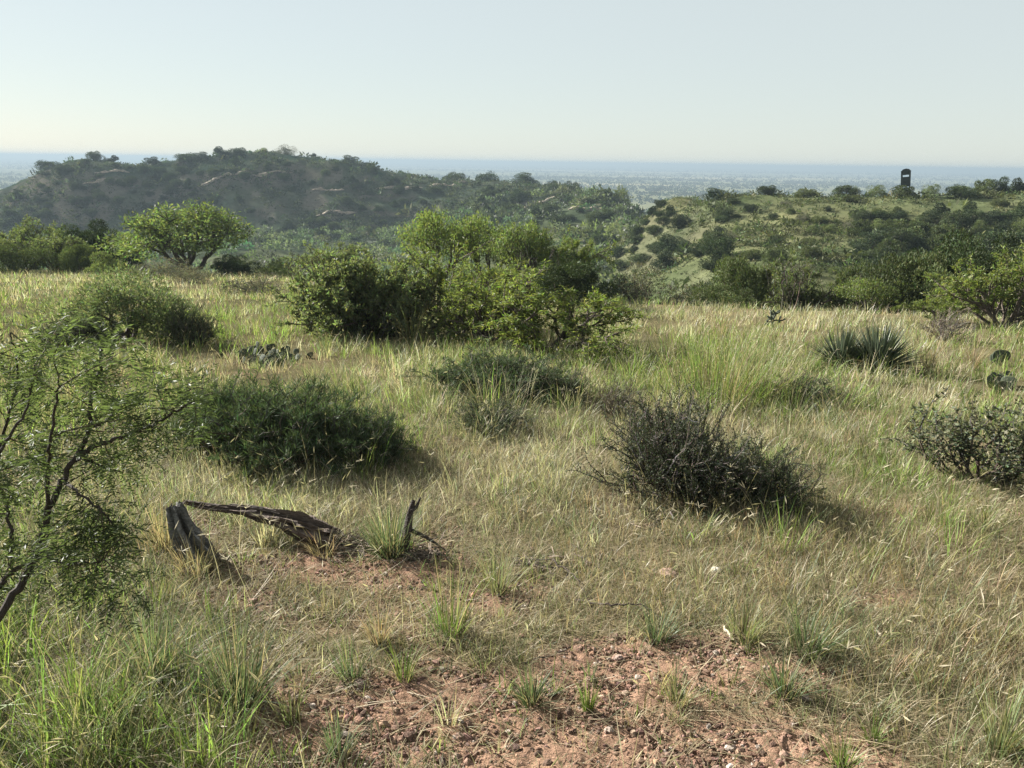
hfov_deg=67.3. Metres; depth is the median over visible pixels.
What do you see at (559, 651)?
fallen twig
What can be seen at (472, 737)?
soil clods
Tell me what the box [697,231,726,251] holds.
scrub bush
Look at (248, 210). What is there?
scrub bush
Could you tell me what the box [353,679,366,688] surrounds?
stone
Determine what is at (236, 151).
juniper bush
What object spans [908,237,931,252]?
juniper bush
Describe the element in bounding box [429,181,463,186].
rock ledge
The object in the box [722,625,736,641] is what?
fallen twig
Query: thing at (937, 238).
scrub bush
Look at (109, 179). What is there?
juniper bush
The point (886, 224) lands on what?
scrub bush
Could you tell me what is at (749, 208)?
juniper bush
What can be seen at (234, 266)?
juniper bush
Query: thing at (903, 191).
scrub bush
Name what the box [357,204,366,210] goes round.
juniper bush
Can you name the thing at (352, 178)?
juniper bush
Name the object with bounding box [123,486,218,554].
grass tuft
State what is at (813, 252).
scrub bush
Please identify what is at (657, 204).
juniper bush
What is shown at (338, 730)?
grass tuft
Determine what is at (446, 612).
grass tuft
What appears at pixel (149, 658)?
grass tuft
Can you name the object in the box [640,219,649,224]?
juniper bush
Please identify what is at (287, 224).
juniper bush
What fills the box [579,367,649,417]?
dry shrub
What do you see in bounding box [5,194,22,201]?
scrub bush
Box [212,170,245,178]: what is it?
rock ledge
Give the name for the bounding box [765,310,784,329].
cholla
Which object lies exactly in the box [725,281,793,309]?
mesquite tree
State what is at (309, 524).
fallen log
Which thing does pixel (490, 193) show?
juniper bush
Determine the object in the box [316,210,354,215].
rock ledge
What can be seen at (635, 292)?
scrub bush
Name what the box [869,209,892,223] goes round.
juniper bush
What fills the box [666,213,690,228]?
juniper bush
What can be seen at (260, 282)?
scrub bush
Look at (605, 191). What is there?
scrub bush
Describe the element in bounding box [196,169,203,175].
juniper bush
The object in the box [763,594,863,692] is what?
grass tuft
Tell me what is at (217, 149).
juniper bush
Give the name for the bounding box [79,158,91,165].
juniper bush
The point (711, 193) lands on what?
juniper bush
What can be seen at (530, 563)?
fallen twig
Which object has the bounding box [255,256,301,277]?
mesquite bush
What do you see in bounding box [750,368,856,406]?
thorn shrub
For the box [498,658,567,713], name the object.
grass tuft
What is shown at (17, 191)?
juniper bush
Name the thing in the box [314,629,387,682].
grass tuft
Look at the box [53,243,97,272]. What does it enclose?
scrub bush
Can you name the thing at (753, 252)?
scrub bush
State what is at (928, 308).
mesquite tree
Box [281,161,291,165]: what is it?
juniper bush
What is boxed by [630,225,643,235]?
juniper bush
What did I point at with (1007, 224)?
juniper bush
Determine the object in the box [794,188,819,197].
scrub bush
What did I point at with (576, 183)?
juniper bush
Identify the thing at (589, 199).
scrub bush
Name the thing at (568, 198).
juniper bush
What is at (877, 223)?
mesquite bush
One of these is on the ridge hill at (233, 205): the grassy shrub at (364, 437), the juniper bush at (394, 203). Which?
the juniper bush at (394, 203)
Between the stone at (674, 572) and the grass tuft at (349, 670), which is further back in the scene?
the stone at (674, 572)
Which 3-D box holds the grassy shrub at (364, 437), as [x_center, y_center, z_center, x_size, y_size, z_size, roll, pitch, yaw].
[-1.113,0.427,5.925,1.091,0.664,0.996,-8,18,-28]
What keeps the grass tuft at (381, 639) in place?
on the ground at (408, 699)
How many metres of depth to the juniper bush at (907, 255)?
70.84 m
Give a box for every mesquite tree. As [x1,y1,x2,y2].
[0,214,65,268]
[0,229,87,270]
[90,197,258,272]
[289,241,364,271]
[363,231,528,337]
[395,204,476,290]
[431,258,548,349]
[440,258,651,364]
[442,210,522,279]
[483,219,569,283]
[525,216,616,289]
[610,185,633,201]
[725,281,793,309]
[760,250,850,310]
[791,278,862,310]
[832,275,900,312]
[890,295,996,323]
[914,240,1023,326]
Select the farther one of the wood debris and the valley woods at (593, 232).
the valley woods at (593, 232)
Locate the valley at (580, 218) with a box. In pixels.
[46,208,624,301]
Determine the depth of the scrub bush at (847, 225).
86.51 m
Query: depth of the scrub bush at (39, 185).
273.14 m
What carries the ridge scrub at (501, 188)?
on the ridge hill at (233, 205)
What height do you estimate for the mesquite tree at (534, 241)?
2.759 m
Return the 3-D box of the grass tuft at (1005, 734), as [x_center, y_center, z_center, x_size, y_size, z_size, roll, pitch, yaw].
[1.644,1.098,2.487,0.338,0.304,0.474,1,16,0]
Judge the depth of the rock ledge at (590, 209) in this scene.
196.90 m
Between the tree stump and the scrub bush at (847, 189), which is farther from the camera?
the scrub bush at (847, 189)
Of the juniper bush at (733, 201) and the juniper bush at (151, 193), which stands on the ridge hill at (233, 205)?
the juniper bush at (151, 193)
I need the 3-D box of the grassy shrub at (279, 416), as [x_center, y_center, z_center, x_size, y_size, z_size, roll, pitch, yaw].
[-1.675,0.346,5.878,1.893,1.059,1.728,10,19,29]
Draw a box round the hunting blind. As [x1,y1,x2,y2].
[901,169,910,186]
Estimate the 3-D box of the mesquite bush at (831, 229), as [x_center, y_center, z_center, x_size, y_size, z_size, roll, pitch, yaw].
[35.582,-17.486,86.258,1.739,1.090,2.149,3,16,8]
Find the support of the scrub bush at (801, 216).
on the hill at (842, 214)
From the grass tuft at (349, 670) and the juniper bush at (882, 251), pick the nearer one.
the grass tuft at (349, 670)
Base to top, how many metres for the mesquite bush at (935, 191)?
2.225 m
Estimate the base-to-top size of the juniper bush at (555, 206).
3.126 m
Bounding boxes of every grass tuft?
[47,575,258,721]
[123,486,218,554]
[140,596,316,739]
[151,517,246,584]
[219,515,299,555]
[248,670,319,737]
[297,522,348,562]
[298,701,374,766]
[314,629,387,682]
[318,484,451,572]
[347,597,401,649]
[379,294,434,344]
[383,631,444,682]
[398,550,517,641]
[420,682,475,734]
[458,534,543,596]
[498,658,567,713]
[564,674,602,712]
[580,659,603,681]
[625,308,825,417]
[627,586,694,650]
[646,652,718,723]
[659,698,698,727]
[687,324,866,404]
[697,302,743,340]
[697,586,791,654]
[740,638,829,721]
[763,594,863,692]
[799,722,883,767]
[853,702,899,759]
[904,323,962,373]
[953,325,993,369]
[955,663,1023,760]
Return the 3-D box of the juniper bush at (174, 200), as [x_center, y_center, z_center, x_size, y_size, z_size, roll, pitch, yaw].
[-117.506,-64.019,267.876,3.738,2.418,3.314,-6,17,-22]
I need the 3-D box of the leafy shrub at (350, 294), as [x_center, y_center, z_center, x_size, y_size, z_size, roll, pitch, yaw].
[-2.611,-1.387,13.567,3.353,2.274,3.214,-10,19,-33]
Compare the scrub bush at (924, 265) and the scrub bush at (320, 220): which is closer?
the scrub bush at (924, 265)
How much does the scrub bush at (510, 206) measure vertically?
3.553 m
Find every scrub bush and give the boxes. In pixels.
[0,243,62,273]
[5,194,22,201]
[35,183,45,187]
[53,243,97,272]
[124,256,206,277]
[167,265,217,283]
[206,168,220,174]
[206,197,218,204]
[217,272,294,294]
[244,208,255,212]
[273,144,298,154]
[313,215,331,226]
[320,169,330,175]
[325,221,340,230]
[339,196,351,204]
[417,199,427,203]
[503,204,525,212]
[581,197,596,205]
[584,209,607,221]
[593,235,606,244]
[598,188,612,198]
[600,209,616,221]
[606,261,665,303]
[609,260,627,270]
[626,253,651,265]
[628,212,639,218]
[643,224,662,235]
[645,241,659,253]
[649,283,710,305]
[654,216,670,224]
[683,283,759,307]
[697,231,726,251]
[699,253,777,309]
[740,248,763,259]
[760,247,788,262]
[782,218,796,223]
[785,208,795,213]
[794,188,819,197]
[795,212,809,221]
[796,262,816,275]
[800,237,817,244]
[801,245,821,257]
[810,215,828,223]
[826,251,919,313]
[832,184,860,195]
[842,195,861,202]
[842,220,859,228]
[848,219,873,236]
[852,209,874,222]
[854,249,880,261]
[870,208,886,211]
[876,238,907,256]
[879,218,899,230]
[880,227,921,251]
[885,250,963,314]
[888,206,902,213]
[888,219,932,242]
[891,185,916,196]
[912,216,931,225]
[924,223,963,247]
[938,209,974,231]
[973,179,997,192]
[989,199,1009,205]
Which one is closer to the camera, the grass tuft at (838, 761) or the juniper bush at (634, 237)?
the grass tuft at (838, 761)
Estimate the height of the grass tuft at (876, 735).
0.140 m
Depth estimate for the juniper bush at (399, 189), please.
276.25 m
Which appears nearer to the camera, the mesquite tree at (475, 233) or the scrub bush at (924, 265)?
the scrub bush at (924, 265)
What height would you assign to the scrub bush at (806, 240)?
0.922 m
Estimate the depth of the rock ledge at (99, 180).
270.45 m
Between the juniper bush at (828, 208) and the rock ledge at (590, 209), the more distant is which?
the rock ledge at (590, 209)
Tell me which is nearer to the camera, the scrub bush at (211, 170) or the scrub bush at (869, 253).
the scrub bush at (869, 253)
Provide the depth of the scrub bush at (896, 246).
72.33 m
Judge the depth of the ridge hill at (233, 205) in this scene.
271.24 m
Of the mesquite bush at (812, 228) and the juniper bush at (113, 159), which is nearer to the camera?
the mesquite bush at (812, 228)
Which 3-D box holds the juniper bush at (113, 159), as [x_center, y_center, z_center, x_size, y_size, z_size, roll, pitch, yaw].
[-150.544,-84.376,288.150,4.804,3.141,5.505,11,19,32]
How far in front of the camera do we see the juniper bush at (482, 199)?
236.77 m
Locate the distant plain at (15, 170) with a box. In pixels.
[0,156,1023,211]
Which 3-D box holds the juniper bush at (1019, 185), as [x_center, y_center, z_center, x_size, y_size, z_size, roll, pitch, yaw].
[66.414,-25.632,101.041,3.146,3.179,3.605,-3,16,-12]
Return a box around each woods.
[0,157,1023,187]
[0,171,973,214]
[0,185,647,293]
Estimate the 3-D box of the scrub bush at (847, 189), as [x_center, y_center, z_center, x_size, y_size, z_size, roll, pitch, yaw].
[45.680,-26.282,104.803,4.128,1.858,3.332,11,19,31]
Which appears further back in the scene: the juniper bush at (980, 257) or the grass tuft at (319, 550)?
the juniper bush at (980, 257)
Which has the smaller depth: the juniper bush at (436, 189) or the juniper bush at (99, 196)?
the juniper bush at (99, 196)
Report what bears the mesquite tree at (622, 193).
on the ridge hill at (233, 205)
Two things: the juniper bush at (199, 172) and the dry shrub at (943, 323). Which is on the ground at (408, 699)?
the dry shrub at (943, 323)
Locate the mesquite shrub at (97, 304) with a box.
[24,261,198,346]
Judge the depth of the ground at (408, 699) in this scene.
3.61 m
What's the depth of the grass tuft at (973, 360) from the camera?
10.74 m
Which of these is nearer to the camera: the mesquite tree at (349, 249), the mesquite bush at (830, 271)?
the mesquite tree at (349, 249)
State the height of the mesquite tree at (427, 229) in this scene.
3.324 m
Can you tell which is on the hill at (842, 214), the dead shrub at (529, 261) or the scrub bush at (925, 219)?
the scrub bush at (925, 219)
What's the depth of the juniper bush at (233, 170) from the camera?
278.82 m
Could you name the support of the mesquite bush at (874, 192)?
on the hill at (842, 214)
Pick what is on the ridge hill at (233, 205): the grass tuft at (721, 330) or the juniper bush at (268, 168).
the juniper bush at (268, 168)
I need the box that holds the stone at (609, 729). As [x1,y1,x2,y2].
[604,726,613,732]
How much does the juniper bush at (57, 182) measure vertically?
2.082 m
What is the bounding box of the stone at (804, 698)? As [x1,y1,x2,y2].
[800,695,811,700]
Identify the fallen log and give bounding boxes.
[182,500,349,553]
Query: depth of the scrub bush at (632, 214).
203.21 m
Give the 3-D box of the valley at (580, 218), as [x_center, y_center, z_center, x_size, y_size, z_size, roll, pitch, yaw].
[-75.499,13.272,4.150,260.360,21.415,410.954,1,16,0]
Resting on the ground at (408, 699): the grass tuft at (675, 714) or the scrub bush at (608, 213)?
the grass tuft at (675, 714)
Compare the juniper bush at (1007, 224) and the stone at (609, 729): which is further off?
the juniper bush at (1007, 224)
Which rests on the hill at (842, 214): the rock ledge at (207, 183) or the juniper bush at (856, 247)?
the juniper bush at (856, 247)
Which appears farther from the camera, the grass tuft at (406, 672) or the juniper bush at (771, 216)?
the juniper bush at (771, 216)
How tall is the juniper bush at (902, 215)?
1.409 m
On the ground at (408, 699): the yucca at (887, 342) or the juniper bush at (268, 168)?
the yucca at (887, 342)
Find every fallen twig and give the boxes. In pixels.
[288,609,347,616]
[482,552,593,572]
[512,558,591,607]
[521,624,605,662]
[575,599,674,629]
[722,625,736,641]
[873,627,883,638]
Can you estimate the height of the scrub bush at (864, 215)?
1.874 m
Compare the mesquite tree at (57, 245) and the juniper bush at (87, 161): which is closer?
the mesquite tree at (57, 245)
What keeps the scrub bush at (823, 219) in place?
on the hill at (842, 214)
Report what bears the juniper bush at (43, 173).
on the ridge hill at (233, 205)
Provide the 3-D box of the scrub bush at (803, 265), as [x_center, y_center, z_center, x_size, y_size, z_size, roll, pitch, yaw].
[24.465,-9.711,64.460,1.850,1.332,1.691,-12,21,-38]
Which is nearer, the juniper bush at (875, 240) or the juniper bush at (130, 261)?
the juniper bush at (130, 261)
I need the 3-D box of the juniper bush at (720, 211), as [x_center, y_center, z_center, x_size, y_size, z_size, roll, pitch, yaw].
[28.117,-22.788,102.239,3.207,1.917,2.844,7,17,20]
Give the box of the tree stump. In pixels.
[165,501,219,562]
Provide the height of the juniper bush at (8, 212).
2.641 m
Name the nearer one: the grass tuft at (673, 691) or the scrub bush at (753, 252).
the grass tuft at (673, 691)
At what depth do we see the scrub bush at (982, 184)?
99.96 m
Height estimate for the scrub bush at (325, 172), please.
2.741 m
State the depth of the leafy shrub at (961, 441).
5.63 m
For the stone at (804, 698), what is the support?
on the ground at (408, 699)
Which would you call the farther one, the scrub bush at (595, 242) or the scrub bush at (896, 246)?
the scrub bush at (595, 242)
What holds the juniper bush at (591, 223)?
on the valley at (580, 218)
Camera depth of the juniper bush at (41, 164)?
287.19 m
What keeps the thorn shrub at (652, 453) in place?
on the ground at (408, 699)
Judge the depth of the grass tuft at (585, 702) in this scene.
2.76 m
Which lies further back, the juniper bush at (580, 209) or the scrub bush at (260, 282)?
the juniper bush at (580, 209)
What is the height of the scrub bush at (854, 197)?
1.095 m
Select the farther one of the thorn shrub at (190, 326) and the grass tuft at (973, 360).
the thorn shrub at (190, 326)
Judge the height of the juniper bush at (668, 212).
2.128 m
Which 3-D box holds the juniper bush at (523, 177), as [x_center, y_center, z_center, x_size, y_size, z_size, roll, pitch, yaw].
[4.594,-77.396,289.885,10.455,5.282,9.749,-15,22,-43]
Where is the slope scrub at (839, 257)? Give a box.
[552,185,1023,310]
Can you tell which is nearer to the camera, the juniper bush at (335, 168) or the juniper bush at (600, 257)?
the juniper bush at (600, 257)
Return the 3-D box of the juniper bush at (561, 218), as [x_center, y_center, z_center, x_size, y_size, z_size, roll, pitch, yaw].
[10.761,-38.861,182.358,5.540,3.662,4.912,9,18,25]
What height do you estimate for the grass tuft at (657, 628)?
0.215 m
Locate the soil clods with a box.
[0,437,1023,767]
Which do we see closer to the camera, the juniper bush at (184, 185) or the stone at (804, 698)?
the stone at (804, 698)
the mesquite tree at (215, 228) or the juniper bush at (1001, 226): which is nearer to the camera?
the mesquite tree at (215, 228)
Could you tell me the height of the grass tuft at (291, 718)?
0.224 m
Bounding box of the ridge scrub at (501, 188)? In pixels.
[0,149,650,249]
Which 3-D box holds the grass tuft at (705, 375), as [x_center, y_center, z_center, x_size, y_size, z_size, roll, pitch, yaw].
[2.073,-0.285,8.269,2.412,0.988,2.230,1,16,0]
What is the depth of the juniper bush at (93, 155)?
287.86 m
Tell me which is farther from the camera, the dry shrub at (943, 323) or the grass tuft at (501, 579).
the dry shrub at (943, 323)
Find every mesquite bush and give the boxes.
[82,250,128,274]
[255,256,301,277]
[807,225,820,233]
[820,224,835,232]
[828,266,839,273]
[864,185,887,196]
[870,218,884,231]
[881,279,929,313]
[921,183,940,195]
[966,219,992,234]
[995,244,1022,263]
[1009,218,1023,232]
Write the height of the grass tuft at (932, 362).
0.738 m
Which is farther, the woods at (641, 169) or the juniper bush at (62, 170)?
the woods at (641, 169)
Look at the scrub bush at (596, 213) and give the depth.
176.54 m
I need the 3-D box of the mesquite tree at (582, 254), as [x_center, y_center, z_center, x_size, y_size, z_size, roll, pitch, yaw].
[1.830,-4.144,25.378,2.872,3.006,2.059,-5,17,-20]
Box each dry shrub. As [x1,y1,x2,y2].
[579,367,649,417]
[915,305,978,342]
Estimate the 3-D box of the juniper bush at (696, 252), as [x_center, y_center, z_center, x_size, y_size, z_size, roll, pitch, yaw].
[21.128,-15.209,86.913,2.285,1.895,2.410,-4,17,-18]
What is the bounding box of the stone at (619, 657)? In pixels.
[612,654,622,660]
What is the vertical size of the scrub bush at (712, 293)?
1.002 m
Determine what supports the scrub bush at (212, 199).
on the ridge hill at (233, 205)
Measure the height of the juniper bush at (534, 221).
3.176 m
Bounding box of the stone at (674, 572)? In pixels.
[658,568,677,578]
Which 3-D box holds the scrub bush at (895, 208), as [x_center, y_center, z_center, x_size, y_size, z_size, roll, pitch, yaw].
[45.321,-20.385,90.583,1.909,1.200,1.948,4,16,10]
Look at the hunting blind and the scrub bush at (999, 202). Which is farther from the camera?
the hunting blind
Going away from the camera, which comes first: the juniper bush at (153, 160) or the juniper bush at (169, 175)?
the juniper bush at (169, 175)
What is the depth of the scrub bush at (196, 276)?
29.83 m
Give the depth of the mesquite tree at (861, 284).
21.72 m
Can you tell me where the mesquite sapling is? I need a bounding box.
[0,306,219,640]
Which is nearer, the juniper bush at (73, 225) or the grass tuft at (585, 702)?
the grass tuft at (585, 702)
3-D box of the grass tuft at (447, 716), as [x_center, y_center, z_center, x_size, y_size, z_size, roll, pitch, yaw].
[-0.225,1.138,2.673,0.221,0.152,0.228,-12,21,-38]
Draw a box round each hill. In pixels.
[0,153,625,258]
[622,195,1023,310]
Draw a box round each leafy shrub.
[263,240,466,342]
[880,387,1023,487]
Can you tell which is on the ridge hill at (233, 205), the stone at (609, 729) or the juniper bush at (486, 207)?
the juniper bush at (486, 207)
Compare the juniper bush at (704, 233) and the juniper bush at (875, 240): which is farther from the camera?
the juniper bush at (704, 233)
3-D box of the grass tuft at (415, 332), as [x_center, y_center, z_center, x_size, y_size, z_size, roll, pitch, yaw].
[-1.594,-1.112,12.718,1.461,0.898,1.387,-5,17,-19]
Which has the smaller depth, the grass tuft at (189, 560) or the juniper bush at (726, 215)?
the grass tuft at (189, 560)
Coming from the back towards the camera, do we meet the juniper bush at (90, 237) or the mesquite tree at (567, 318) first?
the juniper bush at (90, 237)
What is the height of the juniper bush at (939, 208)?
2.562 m
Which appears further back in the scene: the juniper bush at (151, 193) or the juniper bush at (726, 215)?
the juniper bush at (151, 193)
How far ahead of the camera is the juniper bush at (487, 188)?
254.72 m
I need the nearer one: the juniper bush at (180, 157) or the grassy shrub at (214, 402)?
the grassy shrub at (214, 402)
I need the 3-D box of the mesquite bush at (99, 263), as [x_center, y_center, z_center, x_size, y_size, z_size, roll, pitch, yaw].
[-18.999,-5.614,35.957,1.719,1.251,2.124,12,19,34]
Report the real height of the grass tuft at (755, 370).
0.883 m
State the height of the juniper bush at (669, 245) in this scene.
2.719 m
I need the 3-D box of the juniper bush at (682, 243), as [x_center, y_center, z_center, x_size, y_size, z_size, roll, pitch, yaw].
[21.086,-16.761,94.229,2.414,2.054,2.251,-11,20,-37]
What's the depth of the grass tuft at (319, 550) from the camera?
4.14 m
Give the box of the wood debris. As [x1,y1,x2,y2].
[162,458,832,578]
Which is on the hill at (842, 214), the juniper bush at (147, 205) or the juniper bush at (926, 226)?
the juniper bush at (926, 226)
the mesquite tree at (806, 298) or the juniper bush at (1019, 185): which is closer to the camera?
the mesquite tree at (806, 298)
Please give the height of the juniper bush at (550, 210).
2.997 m
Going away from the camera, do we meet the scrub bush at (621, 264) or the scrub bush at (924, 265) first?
the scrub bush at (924, 265)
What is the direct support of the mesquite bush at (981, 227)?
on the hill at (842, 214)
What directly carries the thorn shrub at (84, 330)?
on the ground at (408, 699)
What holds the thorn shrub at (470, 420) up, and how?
on the ground at (408, 699)
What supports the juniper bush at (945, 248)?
on the ground at (408, 699)
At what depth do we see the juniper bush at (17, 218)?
256.94 m
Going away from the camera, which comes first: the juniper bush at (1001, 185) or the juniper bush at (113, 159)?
the juniper bush at (1001, 185)
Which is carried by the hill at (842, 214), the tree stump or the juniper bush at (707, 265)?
the juniper bush at (707, 265)
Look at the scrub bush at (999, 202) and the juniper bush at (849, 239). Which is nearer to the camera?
the juniper bush at (849, 239)
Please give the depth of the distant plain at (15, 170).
3729.12 m
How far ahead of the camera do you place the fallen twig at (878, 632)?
3.27 m
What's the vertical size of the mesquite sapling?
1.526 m
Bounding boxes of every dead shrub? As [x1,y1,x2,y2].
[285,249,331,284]
[508,237,558,284]
[763,256,806,310]
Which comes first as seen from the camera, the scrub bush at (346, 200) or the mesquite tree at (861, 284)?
the mesquite tree at (861, 284)
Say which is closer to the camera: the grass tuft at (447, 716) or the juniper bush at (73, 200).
the grass tuft at (447, 716)
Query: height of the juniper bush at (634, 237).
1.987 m
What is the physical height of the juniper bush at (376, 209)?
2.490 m
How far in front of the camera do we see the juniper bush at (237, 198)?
267.10 m
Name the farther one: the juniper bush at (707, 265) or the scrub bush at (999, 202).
the scrub bush at (999, 202)
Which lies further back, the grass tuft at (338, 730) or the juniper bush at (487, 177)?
the juniper bush at (487, 177)
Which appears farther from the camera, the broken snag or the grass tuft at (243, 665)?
the broken snag
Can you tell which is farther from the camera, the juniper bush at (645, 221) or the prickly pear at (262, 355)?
the juniper bush at (645, 221)
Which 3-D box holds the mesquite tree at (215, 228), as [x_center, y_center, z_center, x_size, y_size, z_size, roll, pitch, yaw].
[-17.318,-7.460,39.632,7.901,4.207,8.449,-12,21,-39]
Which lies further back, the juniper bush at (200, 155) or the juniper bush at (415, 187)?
the juniper bush at (200, 155)
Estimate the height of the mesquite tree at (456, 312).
1.615 m
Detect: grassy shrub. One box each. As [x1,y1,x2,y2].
[148,358,413,486]
[152,368,258,466]
[301,403,422,478]
[393,335,585,405]
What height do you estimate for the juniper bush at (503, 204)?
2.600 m
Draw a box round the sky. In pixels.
[0,0,1023,170]
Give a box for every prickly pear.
[216,341,312,366]
[985,371,1017,393]
[990,350,1010,364]
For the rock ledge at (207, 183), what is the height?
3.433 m
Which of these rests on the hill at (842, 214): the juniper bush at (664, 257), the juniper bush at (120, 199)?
the juniper bush at (664, 257)
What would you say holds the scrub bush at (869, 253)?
on the hill at (842, 214)
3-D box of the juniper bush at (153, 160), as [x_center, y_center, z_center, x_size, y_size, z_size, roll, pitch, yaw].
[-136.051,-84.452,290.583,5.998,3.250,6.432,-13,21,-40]
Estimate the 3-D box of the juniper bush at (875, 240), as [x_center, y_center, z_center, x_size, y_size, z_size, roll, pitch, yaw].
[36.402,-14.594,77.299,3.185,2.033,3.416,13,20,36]
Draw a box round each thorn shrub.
[13,310,121,352]
[155,295,225,346]
[443,392,548,438]
[525,363,594,403]
[566,367,771,534]
[715,418,830,514]
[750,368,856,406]
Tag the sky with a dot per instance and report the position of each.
(855, 84)
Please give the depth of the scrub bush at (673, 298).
24.10 m
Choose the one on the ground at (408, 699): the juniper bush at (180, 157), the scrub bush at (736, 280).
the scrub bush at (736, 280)
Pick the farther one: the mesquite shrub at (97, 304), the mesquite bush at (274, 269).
the mesquite bush at (274, 269)
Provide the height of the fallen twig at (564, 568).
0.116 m
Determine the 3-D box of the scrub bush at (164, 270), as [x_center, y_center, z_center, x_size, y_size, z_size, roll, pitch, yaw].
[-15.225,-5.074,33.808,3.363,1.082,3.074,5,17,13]
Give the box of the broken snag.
[399,497,445,556]
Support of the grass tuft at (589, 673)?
on the ground at (408, 699)
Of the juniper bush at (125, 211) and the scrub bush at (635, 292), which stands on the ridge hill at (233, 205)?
the juniper bush at (125, 211)
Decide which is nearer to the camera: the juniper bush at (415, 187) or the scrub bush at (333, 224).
the scrub bush at (333, 224)
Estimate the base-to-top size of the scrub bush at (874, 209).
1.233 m
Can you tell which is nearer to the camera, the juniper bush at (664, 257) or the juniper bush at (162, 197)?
the juniper bush at (664, 257)
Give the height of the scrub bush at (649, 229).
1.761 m
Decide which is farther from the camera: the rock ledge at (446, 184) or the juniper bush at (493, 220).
the rock ledge at (446, 184)
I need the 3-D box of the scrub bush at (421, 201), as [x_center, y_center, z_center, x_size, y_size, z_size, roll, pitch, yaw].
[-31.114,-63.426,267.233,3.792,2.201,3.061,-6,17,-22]
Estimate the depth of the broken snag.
4.13 m
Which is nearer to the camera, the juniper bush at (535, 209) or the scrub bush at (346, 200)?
the juniper bush at (535, 209)
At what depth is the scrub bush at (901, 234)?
74.75 m
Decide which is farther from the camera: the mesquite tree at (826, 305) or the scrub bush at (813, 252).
the scrub bush at (813, 252)
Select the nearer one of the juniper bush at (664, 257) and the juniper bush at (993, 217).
the juniper bush at (993, 217)
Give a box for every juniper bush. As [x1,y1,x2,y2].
[2,208,16,215]
[10,188,24,196]
[15,215,24,221]
[29,212,44,218]
[31,195,42,202]
[34,160,60,171]
[41,171,50,175]
[49,218,134,270]
[51,163,74,175]
[53,180,61,184]
[66,223,81,228]
[68,195,81,203]
[69,182,80,189]
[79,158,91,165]
[85,151,105,160]
[92,192,109,200]
[100,236,146,270]
[103,155,118,161]
[105,177,113,183]
[114,196,123,203]
[121,209,130,214]
[137,164,150,173]
[143,156,161,163]
[143,203,153,208]
[145,190,155,196]
[158,195,168,199]
[162,171,177,180]
[169,197,179,203]
[173,152,199,162]
[182,183,194,189]
[193,152,210,159]
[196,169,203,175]
[210,254,261,276]
[213,146,229,155]
[228,147,247,155]
[228,168,236,172]
[234,194,244,201]
[238,170,250,178]
[263,165,271,171]
[277,172,290,180]
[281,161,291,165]
[282,219,295,229]
[316,229,324,234]
[331,166,340,170]
[342,155,360,163]
[348,175,358,182]
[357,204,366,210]
[367,165,378,173]
[372,205,384,211]
[386,181,395,185]
[389,200,400,206]
[390,176,400,181]
[392,184,405,194]
[409,184,422,190]
[428,186,443,193]
[442,172,464,180]
[475,195,489,205]
[476,171,499,181]
[480,205,492,212]
[481,185,494,191]
[483,189,496,197]
[486,216,499,226]
[499,201,512,207]
[506,188,527,202]
[511,172,539,183]
[522,218,542,229]
[530,250,619,307]
[531,205,544,218]
[541,203,560,211]
[541,207,554,217]
[545,183,558,192]
[548,212,566,226]
[564,196,572,203]
[566,181,581,187]
[566,214,576,221]
[576,207,584,212]
[589,219,607,228]
[590,256,605,265]
[599,201,610,207]
[609,246,624,257]
[624,245,636,252]
[628,233,641,244]
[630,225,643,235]
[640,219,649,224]
[647,206,657,215]
[648,249,677,270]
[649,232,684,250]
[654,199,667,207]
[655,205,674,216]
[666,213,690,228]
[674,239,690,254]
[687,242,707,256]
[698,255,723,270]
[699,233,734,261]
[701,187,726,199]
[702,230,717,237]
[710,226,727,232]
[712,205,734,218]
[715,211,729,222]
[725,198,740,204]
[740,203,758,211]
[756,185,780,195]
[766,212,777,219]
[767,236,785,243]
[822,206,834,211]
[847,238,858,246]
[848,242,870,254]
[855,246,897,275]
[857,229,889,248]
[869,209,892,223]
[882,225,903,236]
[890,210,912,221]
[891,227,1019,316]
[898,251,926,261]
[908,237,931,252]
[912,224,935,242]
[915,230,1023,316]
[920,202,955,222]
[944,184,976,198]
[962,201,984,221]
[971,227,1023,254]
[978,210,1001,225]
[979,223,1006,233]
[989,177,1011,193]
[995,212,1012,222]
[998,201,1023,223]
[998,219,1021,232]
[1005,227,1023,254]
[1008,177,1023,192]
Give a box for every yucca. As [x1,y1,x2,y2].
[805,325,873,371]
[827,316,930,375]
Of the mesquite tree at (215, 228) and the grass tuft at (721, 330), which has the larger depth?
the mesquite tree at (215, 228)
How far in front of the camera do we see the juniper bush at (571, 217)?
186.53 m
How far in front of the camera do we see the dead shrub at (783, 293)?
21.87 m
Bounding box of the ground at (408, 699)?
[0,269,1023,767]
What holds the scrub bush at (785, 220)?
on the hill at (842, 214)
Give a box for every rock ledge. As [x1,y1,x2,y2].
[83,178,105,183]
[95,169,129,172]
[201,177,218,186]
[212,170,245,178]
[251,170,291,176]
[311,187,343,190]
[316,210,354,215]
[376,186,422,189]
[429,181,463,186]
[524,196,554,207]
[568,206,604,210]
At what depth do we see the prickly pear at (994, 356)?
11.42 m
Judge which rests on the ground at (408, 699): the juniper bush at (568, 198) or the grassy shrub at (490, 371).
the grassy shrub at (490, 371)

